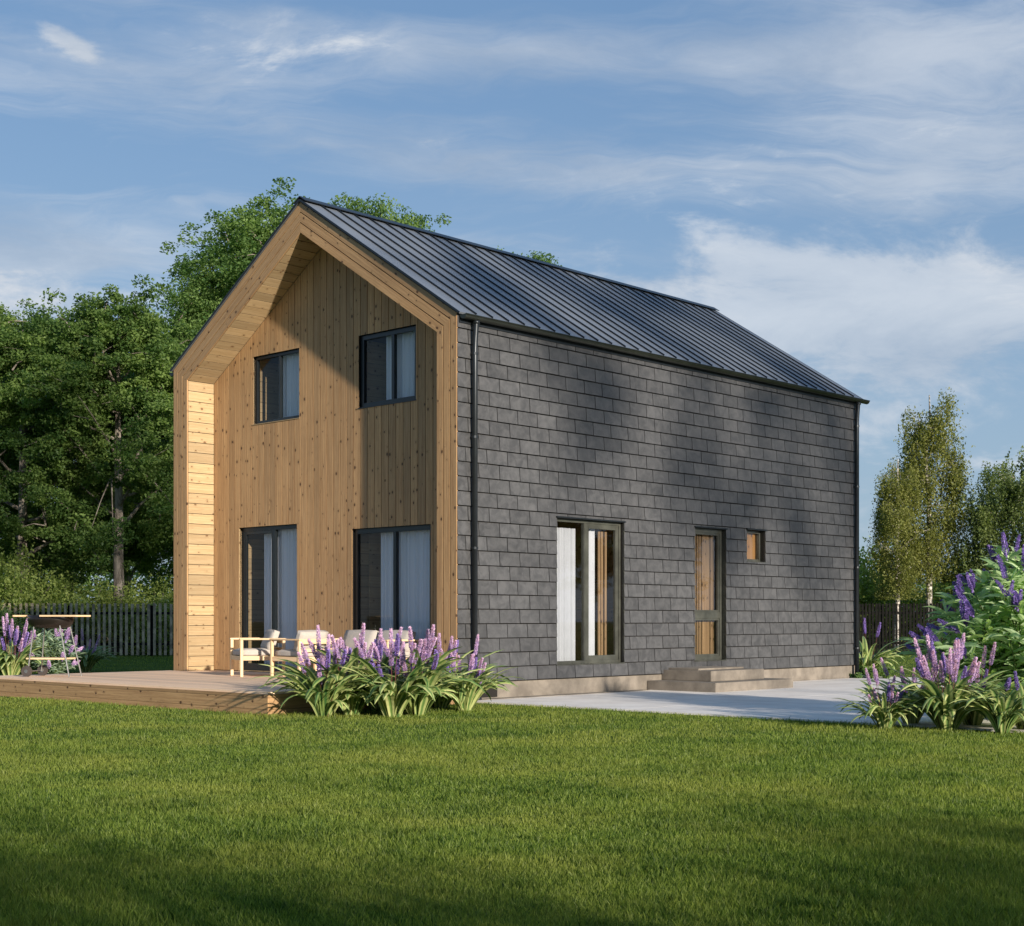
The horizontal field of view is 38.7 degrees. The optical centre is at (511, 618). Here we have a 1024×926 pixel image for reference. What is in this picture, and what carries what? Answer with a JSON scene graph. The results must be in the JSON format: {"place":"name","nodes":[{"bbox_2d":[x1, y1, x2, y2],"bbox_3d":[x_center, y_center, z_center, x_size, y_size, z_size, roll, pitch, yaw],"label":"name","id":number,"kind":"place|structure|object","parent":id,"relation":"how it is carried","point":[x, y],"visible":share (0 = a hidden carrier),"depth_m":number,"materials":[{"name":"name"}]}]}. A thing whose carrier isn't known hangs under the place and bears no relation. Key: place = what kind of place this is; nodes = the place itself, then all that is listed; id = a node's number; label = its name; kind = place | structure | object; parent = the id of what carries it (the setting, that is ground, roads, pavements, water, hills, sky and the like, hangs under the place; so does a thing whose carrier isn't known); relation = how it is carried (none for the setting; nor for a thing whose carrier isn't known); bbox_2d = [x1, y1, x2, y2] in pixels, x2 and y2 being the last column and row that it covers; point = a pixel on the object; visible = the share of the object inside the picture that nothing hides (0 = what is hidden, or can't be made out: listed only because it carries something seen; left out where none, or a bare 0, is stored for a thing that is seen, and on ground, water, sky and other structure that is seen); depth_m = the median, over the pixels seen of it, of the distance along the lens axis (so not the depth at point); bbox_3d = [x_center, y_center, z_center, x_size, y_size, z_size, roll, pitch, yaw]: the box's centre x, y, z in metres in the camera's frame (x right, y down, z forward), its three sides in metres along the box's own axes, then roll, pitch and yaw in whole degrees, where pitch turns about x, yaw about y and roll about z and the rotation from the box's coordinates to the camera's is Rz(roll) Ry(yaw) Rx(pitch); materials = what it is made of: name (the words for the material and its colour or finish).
{"place":"outdoors","nodes":[
{"label":"outdoors","id":0,"kind":"place"},
{"bbox_2d":[0,630,1023,925],"bbox_3d":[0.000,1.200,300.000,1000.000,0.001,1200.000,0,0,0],"label":"ground","id":1,"kind":"structure","parent":0,"point":[164,664],"depth_m":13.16,"materials":[{"name":"green plant"}]},
{"bbox_2d":[0,539,41,618],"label":"wild shrub","id":2,"kind":"object","parent":1,"relation":"on","point":[17,580],"visible":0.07,"depth_m":48.08,"materials":[{"name":"green plant"}]},
{"bbox_2d":[0,370,45,572],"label":"broadleaf tree","id":3,"kind":"object","parent":1,"relation":"on","point":[3,469],"visible":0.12,"depth_m":54.91,"materials":[{"name":"green plant"}]},
{"bbox_2d":[0,613,55,674],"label":"lilyturf plant","id":4,"kind":"object","parent":1,"relation":"on","point":[11,663],"visible":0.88,"depth_m":28.85,"materials":[{"name":"green plant"}]},
{"bbox_2d":[0,600,64,671],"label":"dark bush","id":5,"kind":"object","parent":1,"relation":"on","point":[15,620],"visible":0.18,"depth_m":32.75,"materials":[{"name":"green plant"}]},
{"bbox_2d":[0,375,75,545],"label":"broadleaf tree","id":6,"kind":"object","parent":1,"relation":"on","point":[31,491],"depth_m":62.54,"materials":[{"name":"green plant"}]},
{"bbox_2d":[0,538,78,639],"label":"wild shrub","id":7,"kind":"object","parent":1,"relation":"on","point":[17,593],"visible":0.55,"depth_m":47.31,"materials":[{"name":"green plant"}]},
{"bbox_2d":[12,627,85,673],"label":"lavender shrub","id":8,"kind":"object","parent":1,"relation":"on","point":[53,666],"visible":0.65,"depth_m":29.38,"materials":[{"name":"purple plant"}]},
{"bbox_2d":[17,588,101,650],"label":"wild shrub","id":9,"kind":"object","parent":1,"relation":"on","point":[73,626],"visible":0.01,"depth_m":48.72,"materials":[{"name":"green plant"}]},
{"bbox_2d":[0,298,146,602],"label":"broadleaf tree","id":10,"kind":"object","parent":1,"relation":"on","point":[21,528],"visible":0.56,"depth_m":49.87,"materials":[{"name":"green plant"}]},
{"bbox_2d":[24,567,129,650],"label":"wild shrub","id":11,"kind":"object","parent":1,"relation":"on","point":[97,599],"visible":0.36,"depth_m":48.34,"materials":[{"name":"green plant"}]},
{"bbox_2d":[0,302,164,600],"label":"broadleaf tree","id":12,"kind":"object","parent":1,"relation":"on","point":[144,559],"visible":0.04,"depth_m":61.21,"materials":[{"name":"green plant"}]},
{"bbox_2d":[0,603,173,655],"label":"picket fence","id":13,"kind":"object","parent":1,"relation":"on","point":[151,613],"visible":0.45,"depth_m":46.24,"materials":[{"name":"black metal"}]},
{"bbox_2d":[57,629,122,672],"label":"lilyturf plant","id":14,"kind":"object","parent":1,"relation":"on","point":[91,658],"visible":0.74,"depth_m":31.86,"materials":[{"name":"green plant"}]},
{"bbox_2d":[0,274,199,653],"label":"broadleaf tree","id":15,"kind":"object","parent":1,"relation":"on","point":[135,328],"visible":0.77,"depth_m":48.36,"materials":[{"name":"green plant"}]},
{"bbox_2d":[46,452,173,601],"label":"broadleaf tree","id":16,"kind":"object","parent":1,"relation":"on","point":[162,572],"visible":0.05,"depth_m":66.83,"materials":[{"name":"green plant"}]},
{"bbox_2d":[91,584,158,649],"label":"wild shrub","id":17,"kind":"object","parent":1,"relation":"on","point":[111,595],"visible":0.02,"depth_m":55.44,"materials":[{"name":"green plant"}]},
{"bbox_2d":[88,369,173,567],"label":"broadleaf tree","id":18,"kind":"object","parent":1,"relation":"on","point":[133,499],"visible":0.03,"depth_m":58.56,"materials":[{"name":"green plant"}]},
{"bbox_2d":[100,568,173,653],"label":"wild shrub","id":19,"kind":"object","parent":1,"relation":"on","point":[128,600],"visible":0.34,"depth_m":49.01,"materials":[{"name":"green plant"}]},
{"bbox_2d":[123,584,173,654],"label":"wild shrub","id":20,"kind":"object","parent":1,"relation":"on","point":[168,626],"visible":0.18,"depth_m":48.22,"materials":[{"name":"green plant"}]},
{"bbox_2d":[123,254,250,567],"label":"tall broadleaf tree","id":21,"kind":"object","parent":1,"relation":"on","point":[201,309],"visible":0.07,"depth_m":55.32,"materials":[{"name":"green plant"}]},
{"bbox_2d":[142,177,309,505],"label":"tall broadleaf tree","id":22,"kind":"object","parent":1,"relation":"on","point":[248,238],"visible":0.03,"depth_m":55.45,"materials":[{"name":"green plant"}]},
{"bbox_2d":[0,670,454,715],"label":"timber deck","id":23,"kind":"structure","parent":1,"relation":"on","point":[203,685],"depth_m":20.44,"materials":[{"name":"brown wood"}]},
{"bbox_2d":[13,615,90,676],"bbox_3d":[-7.270,0.428,22.974,1.130,0.969,0.594,0,0,12],"label":"barbecue","id":24,"kind":"object","parent":23,"relation":"on","point":[51,621],"visible":1,"depth_m":22.81,"materials":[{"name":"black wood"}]},
{"bbox_2d":[229,629,285,676],"bbox_3d":[-4.054,0.540,23.213,0.740,0.740,0.715,0,0,-24],"label":"armchair","id":25,"kind":"object","parent":23,"relation":"on","point":[242,654],"visible":0.69,"depth_m":23.01,"materials":[{"name":"white wood"}]},
{"bbox_2d":[269,630,335,675],"bbox_3d":[-3.239,0.540,22.562,0.740,0.740,0.735,0,0,43],"label":"armchair","id":26,"kind":"object","parent":23,"relation":"on","point":[303,636],"visible":0.53,"depth_m":22.32,"materials":[{"name":"white fabric"}]},
{"bbox_2d":[314,630,423,670],"bbox_3d":[-2.190,0.540,22.102,1.715,0.740,0.740,0,0,43],"label":"garden sofa","id":27,"kind":"object","parent":23,"relation":"on","point":[370,636],"visible":0.27,"depth_m":22.26,"materials":[{"name":"white fabric"}]},
{"bbox_2d":[250,625,394,716],"bbox_3d":[-2.278,0.638,17.758,1.723,1.136,1.732,0,0,27],"label":"lilyturf plant","id":28,"kind":"object","parent":1,"relation":"on","point":[314,696],"visible":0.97,"depth_m":17.61,"materials":[{"name":"green plant"}]},
{"bbox_2d":[276,623,413,715],"bbox_3d":[-1.945,0.625,18.146,1.833,1.162,1.678,0,0,-36],"label":"lilyturf plant","id":29,"kind":"object","parent":1,"relation":"on","point":[356,705],"visible":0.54,"depth_m":17.87,"materials":[{"name":"green plant"}]},
{"bbox_2d":[311,627,436,709],"bbox_3d":[-1.785,0.655,19.244,1.778,1.103,1.948,0,0,-12],"label":"lilyturf plant","id":30,"kind":"object","parent":1,"relation":"on","point":[384,659],"visible":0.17,"depth_m":19.14,"materials":[{"name":"purple plant"}]},
{"bbox_2d":[322,628,457,716],"bbox_3d":[-1.480,0.660,17.814,1.616,1.092,1.771,0,0,15],"label":"lilyturf plant","id":31,"kind":"object","parent":1,"relation":"on","point":[388,701],"visible":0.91,"depth_m":17.61,"materials":[{"name":"green plant"}]},
{"bbox_2d":[328,192,451,231],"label":"tall broadleaf tree","id":32,"kind":"object","parent":1,"relation":"on","point":[381,210],"visible":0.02,"depth_m":58.84,"materials":[{"name":"green plant"}]},
{"bbox_2d":[345,624,488,715],"bbox_3d":[-1.131,0.634,18.185,1.678,1.144,1.833,0,0,18],"label":"lilyturf plant","id":33,"kind":"object","parent":1,"relation":"on","point":[439,665],"visible":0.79,"depth_m":17.95,"materials":[{"name":"green plant"}]},
{"bbox_2d":[394,633,509,708],"bbox_3d":[-1.001,0.697,19.447,1.584,1.018,1.736,0,0,-21],"label":"lilyturf plant","id":34,"kind":"object","parent":1,"relation":"on","point":[446,702],"visible":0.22,"depth_m":19.36,"materials":[{"name":"green plant"}]},
{"bbox_2d":[430,634,527,711],"bbox_3d":[-0.624,0.701,18.895,1.524,1.008,1.532,0,0,18],"label":"lilyturf plant","id":35,"kind":"object","parent":1,"relation":"on","point":[467,697],"visible":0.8,"depth_m":18.75,"materials":[{"name":"green plant"}]},
{"bbox_2d":[0,529,1022,606],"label":"distant wood","id":36,"kind":"object","parent":1,"relation":"on","point":[110,581],"visible":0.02,"depth_m":119.46,"materials":[{"name":"green plant"}]},
{"bbox_2d":[169,196,869,699],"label":"timber house","id":37,"kind":"structure","parent":1,"relation":"on","point":[651,432],"depth_m":24.03,"materials":[{"name":"stone"}]},
{"bbox_2d":[238,523,296,671],"bbox_3d":[-4.110,-0.343,24.779,1.619,2.489,0.151,0,0,43],"label":"glazed door","id":38,"kind":"structure","parent":37,"relation":"in","point":[274,529],"depth_m":25.09,"materials":[{"name":"black metal"}]},
{"bbox_2d":[253,348,298,424],"bbox_3d":[-3.944,-3.910,24.621,1.282,1.184,0.151,0,0,43],"label":"window","id":39,"kind":"structure","parent":37,"relation":"in","point":[257,360],"depth_m":24.74,"materials":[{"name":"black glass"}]},
{"bbox_2d":[264,529,296,667],"bbox_3d":[-3.835,-0.335,24.722,1.060,2.450,0.134,0,0,43],"label":"curtain","id":40,"kind":"object","parent":37,"relation":"hanging from","point":[287,583],"visible":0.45,"depth_m":24.69,"materials":[{"name":"white fabric"}]},
{"bbox_2d":[283,353,298,417],"bbox_3d":[-3.642,-3.890,24.540,0.650,1.180,0.132,0,0,43],"label":"curtain","id":41,"kind":"object","parent":37,"relation":"hanging from","point":[291,385],"visible":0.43,"depth_m":24.60,"materials":[{"name":"white fabric"}]},
{"bbox_2d":[358,325,415,408],"bbox_3d":[-1.906,-3.915,22.721,1.350,1.174,0.151,0,0,43],"label":"window","id":42,"kind":"structure","parent":37,"relation":"in","point":[363,385],"depth_m":22.73,"materials":[{"name":"black metal"}]},
{"bbox_2d":[352,523,430,633],"bbox_3d":[-1.848,-0.270,22.664,1.844,2.344,0.151,0,0,43],"label":"glazed door","id":43,"kind":"structure","parent":37,"relation":"in","point":[395,530],"depth_m":22.65,"materials":[{"name":"black metal"}]},
{"bbox_2d":[386,331,414,399],"bbox_3d":[-1.640,-3.890,22.670,0.830,1.180,0.137,0,0,43],"label":"curtain","id":44,"kind":"object","parent":37,"relation":"hanging from","point":[405,364],"visible":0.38,"depth_m":22.65,"materials":[{"name":"white fabric"}]},
{"bbox_2d":[381,530,429,665],"bbox_3d":[-1.576,-0.285,22.614,1.300,2.350,0.133,0,0,43],"label":"curtain","id":45,"kind":"object","parent":37,"relation":"hanging from","point":[414,580],"visible":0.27,"depth_m":22.60,"materials":[{"name":"white fabric"}]},
{"bbox_2d":[557,527,574,660],"bbox_3d":[0.805,-0.360,22.822,0.078,2.120,0.500,0,0,43],"label":"curtain","id":46,"kind":"object","parent":37,"relation":"hanging from","point":[565,594],"visible":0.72,"depth_m":22.82,"materials":[{"name":"fabric"}]},
{"bbox_2d":[555,518,624,665],"bbox_3d":[1.207,-0.422,23.050,0.151,2.289,1.674,0,0,43],"label":"glazed door","id":47,"kind":"structure","parent":37,"relation":"in","point":[586,659],"depth_m":23.19,"materials":[{"name":"black metal"}]},
{"bbox_2d":[589,529,594,654],"bbox_3d":[1.273,-0.420,23.314,0.035,2.240,0.140,0,0,43],"label":"curtain","id":48,"kind":"object","parent":37,"relation":"hanging from","point":[591,591],"visible":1,"depth_m":23.32,"materials":[{"name":"fabric"}]},
{"bbox_2d":[597,531,606,654],"bbox_3d":[1.452,-0.350,23.483,0.020,2.100,0.210,0,0,43],"label":"curtain","id":49,"kind":"object","parent":37,"relation":"attached to","point":[599,593],"visible":1,"depth_m":23.46,"materials":[{"name":"beige fabric"}]},
{"bbox_2d":[693,527,725,661],"bbox_3d":[3.410,-0.423,25.418,0.161,2.319,0.952,0,0,43],"label":"entrance door","id":50,"kind":"structure","parent":37,"relation":"in","point":[716,614],"depth_m":25.71,"materials":[{"name":"black metal"}]},
{"bbox_2d":[695,534,714,653],"bbox_3d":[3.316,-0.400,25.522,0.021,2.200,0.795,0,0,43],"label":"glass pane","id":51,"kind":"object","parent":50,"relation":"attached to","point":[702,588],"visible":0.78,"depth_m":25.58,"materials":[{"name":"clear glass"}]},
{"bbox_2d":[745,530,765,562],"bbox_3d":[4.369,-1.316,26.460,0.181,0.592,0.624,0,0,43],"label":"window","id":52,"kind":"structure","parent":37,"relation":"in","point":[758,557],"depth_m":26.67,"materials":[{"name":"glass"}]},
{"bbox_2d":[497,246,561,265],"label":"tall broadleaf tree","id":53,"kind":"object","parent":1,"relation":"on","point":[536,256],"depth_m":71.69,"materials":[{"name":"green plant"}]},
{"bbox_2d":[849,663,894,678],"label":"ground cover plant","id":54,"kind":"object","parent":1,"relation":"on","point":[880,672],"visible":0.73,"depth_m":28.83,"materials":[{"name":"green plant"}]},
{"bbox_2d":[859,536,902,627],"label":"hedge shrub","id":55,"kind":"object","parent":1,"relation":"on","point":[874,598],"visible":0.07,"depth_m":62.21,"materials":[{"name":"green plant"}]},
{"bbox_2d":[859,618,908,672],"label":"lilyturf plant","id":56,"kind":"object","parent":1,"relation":"on","point":[868,659],"visible":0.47,"depth_m":29.72,"materials":[{"name":"green plant"}]},
{"bbox_2d":[834,664,941,728],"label":"lilyturf plant","id":57,"kind":"object","parent":1,"relation":"on","point":[887,711],"visible":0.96,"depth_m":15.66,"materials":[{"name":"green plant"}]},
{"bbox_2d":[859,547,945,645],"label":"hedge shrub","id":58,"kind":"object","parent":1,"relation":"on","point":[864,580],"visible":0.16,"depth_m":61.68,"materials":[{"name":"green plant"}]},
{"bbox_2d":[863,457,944,647],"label":"birch tree","id":59,"kind":"object","parent":1,"relation":"on","point":[889,515],"visible":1,"depth_m":56.58,"materials":[{"name":"green plant"}]},
{"bbox_2d":[864,576,949,645],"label":"hedge shrub","id":60,"kind":"object","parent":1,"relation":"on","point":[916,597],"visible":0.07,"depth_m":63.20,"materials":[{"name":"green plant"}]},
{"bbox_2d":[859,603,989,653],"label":"picket fence","id":61,"kind":"object","parent":1,"relation":"on","point":[879,612],"visible":0.28,"depth_m":48.43,"materials":[{"name":"black metal"}]},
{"bbox_2d":[873,387,977,631],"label":"birch tree","id":62,"kind":"object","parent":1,"relation":"on","point":[954,478],"visible":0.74,"depth_m":57.34,"materials":[{"name":"green plant"}]},
{"bbox_2d":[884,564,1000,640],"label":"hedge shrub","id":63,"kind":"object","parent":1,"relation":"on","point":[943,586],"visible":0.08,"depth_m":60.86,"materials":[{"name":"green plant"}]},
{"bbox_2d":[878,633,1009,730],"bbox_3d":[4.680,0.677,15.579,1.390,1.057,1.523,0,0,6],"label":"lilyturf plant","id":64,"kind":"object","parent":1,"relation":"on","point":[939,712],"visible":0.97,"depth_m":15.47,"materials":[{"name":"green plant"}]},
{"bbox_2d":[893,532,1023,698],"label":"butterfly bush","id":65,"kind":"object","parent":1,"relation":"on","point":[1003,625],"visible":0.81,"depth_m":16.58,"materials":[{"name":"green plant"}]},
{"bbox_2d":[937,461,1023,594],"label":"weeping tree","id":66,"kind":"object","parent":1,"relation":"on","point":[986,525],"visible":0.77,"depth_m":56.36,"materials":[{"name":"green plant"}]},
{"bbox_2d":[949,685,1023,733],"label":"lilyturf plant","id":67,"kind":"object","parent":1,"relation":"on","point":[998,710],"visible":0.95,"depth_m":15.08,"materials":[{"name":"green plant"}]},
{"bbox_2d":[974,445,1023,577],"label":"weeping tree","id":68,"kind":"object","parent":1,"relation":"on","point":[1021,466],"visible":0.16,"depth_m":60.14,"materials":[{"name":"green plant"}]},
{"bbox_2d":[0,0,1023,605],"label":"sky","id":69,"kind":"structure","parent":0,"point":[842,181],"materials":[{"name":"blue"}]},
{"bbox_2d":[477,676,1023,732],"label":"patio","id":70,"kind":"structure","parent":0,"point":[813,700],"depth_m":20.41,"materials":[{"name":"concrete"}]},
{"bbox_2d":[856,654,951,723],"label":"lilyturf plant","id":71,"kind":"object","parent":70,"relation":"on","point":[912,719],"visible":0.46,"depth_m":16.33,"materials":[{"name":"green plant"}]},
{"bbox_2d":[913,642,1023,724],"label":"lilyturf plant","id":72,"kind":"object","parent":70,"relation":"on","point":[972,718],"visible":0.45,"depth_m":16.04,"materials":[{"name":"purple plant"}]},
{"bbox_2d":[970,671,1023,729],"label":"lilyturf plant","id":73,"kind":"object","parent":70,"relation":"on","point":[1019,725],"visible":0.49,"depth_m":15.43,"materials":[{"name":"green plant"}]}
]}

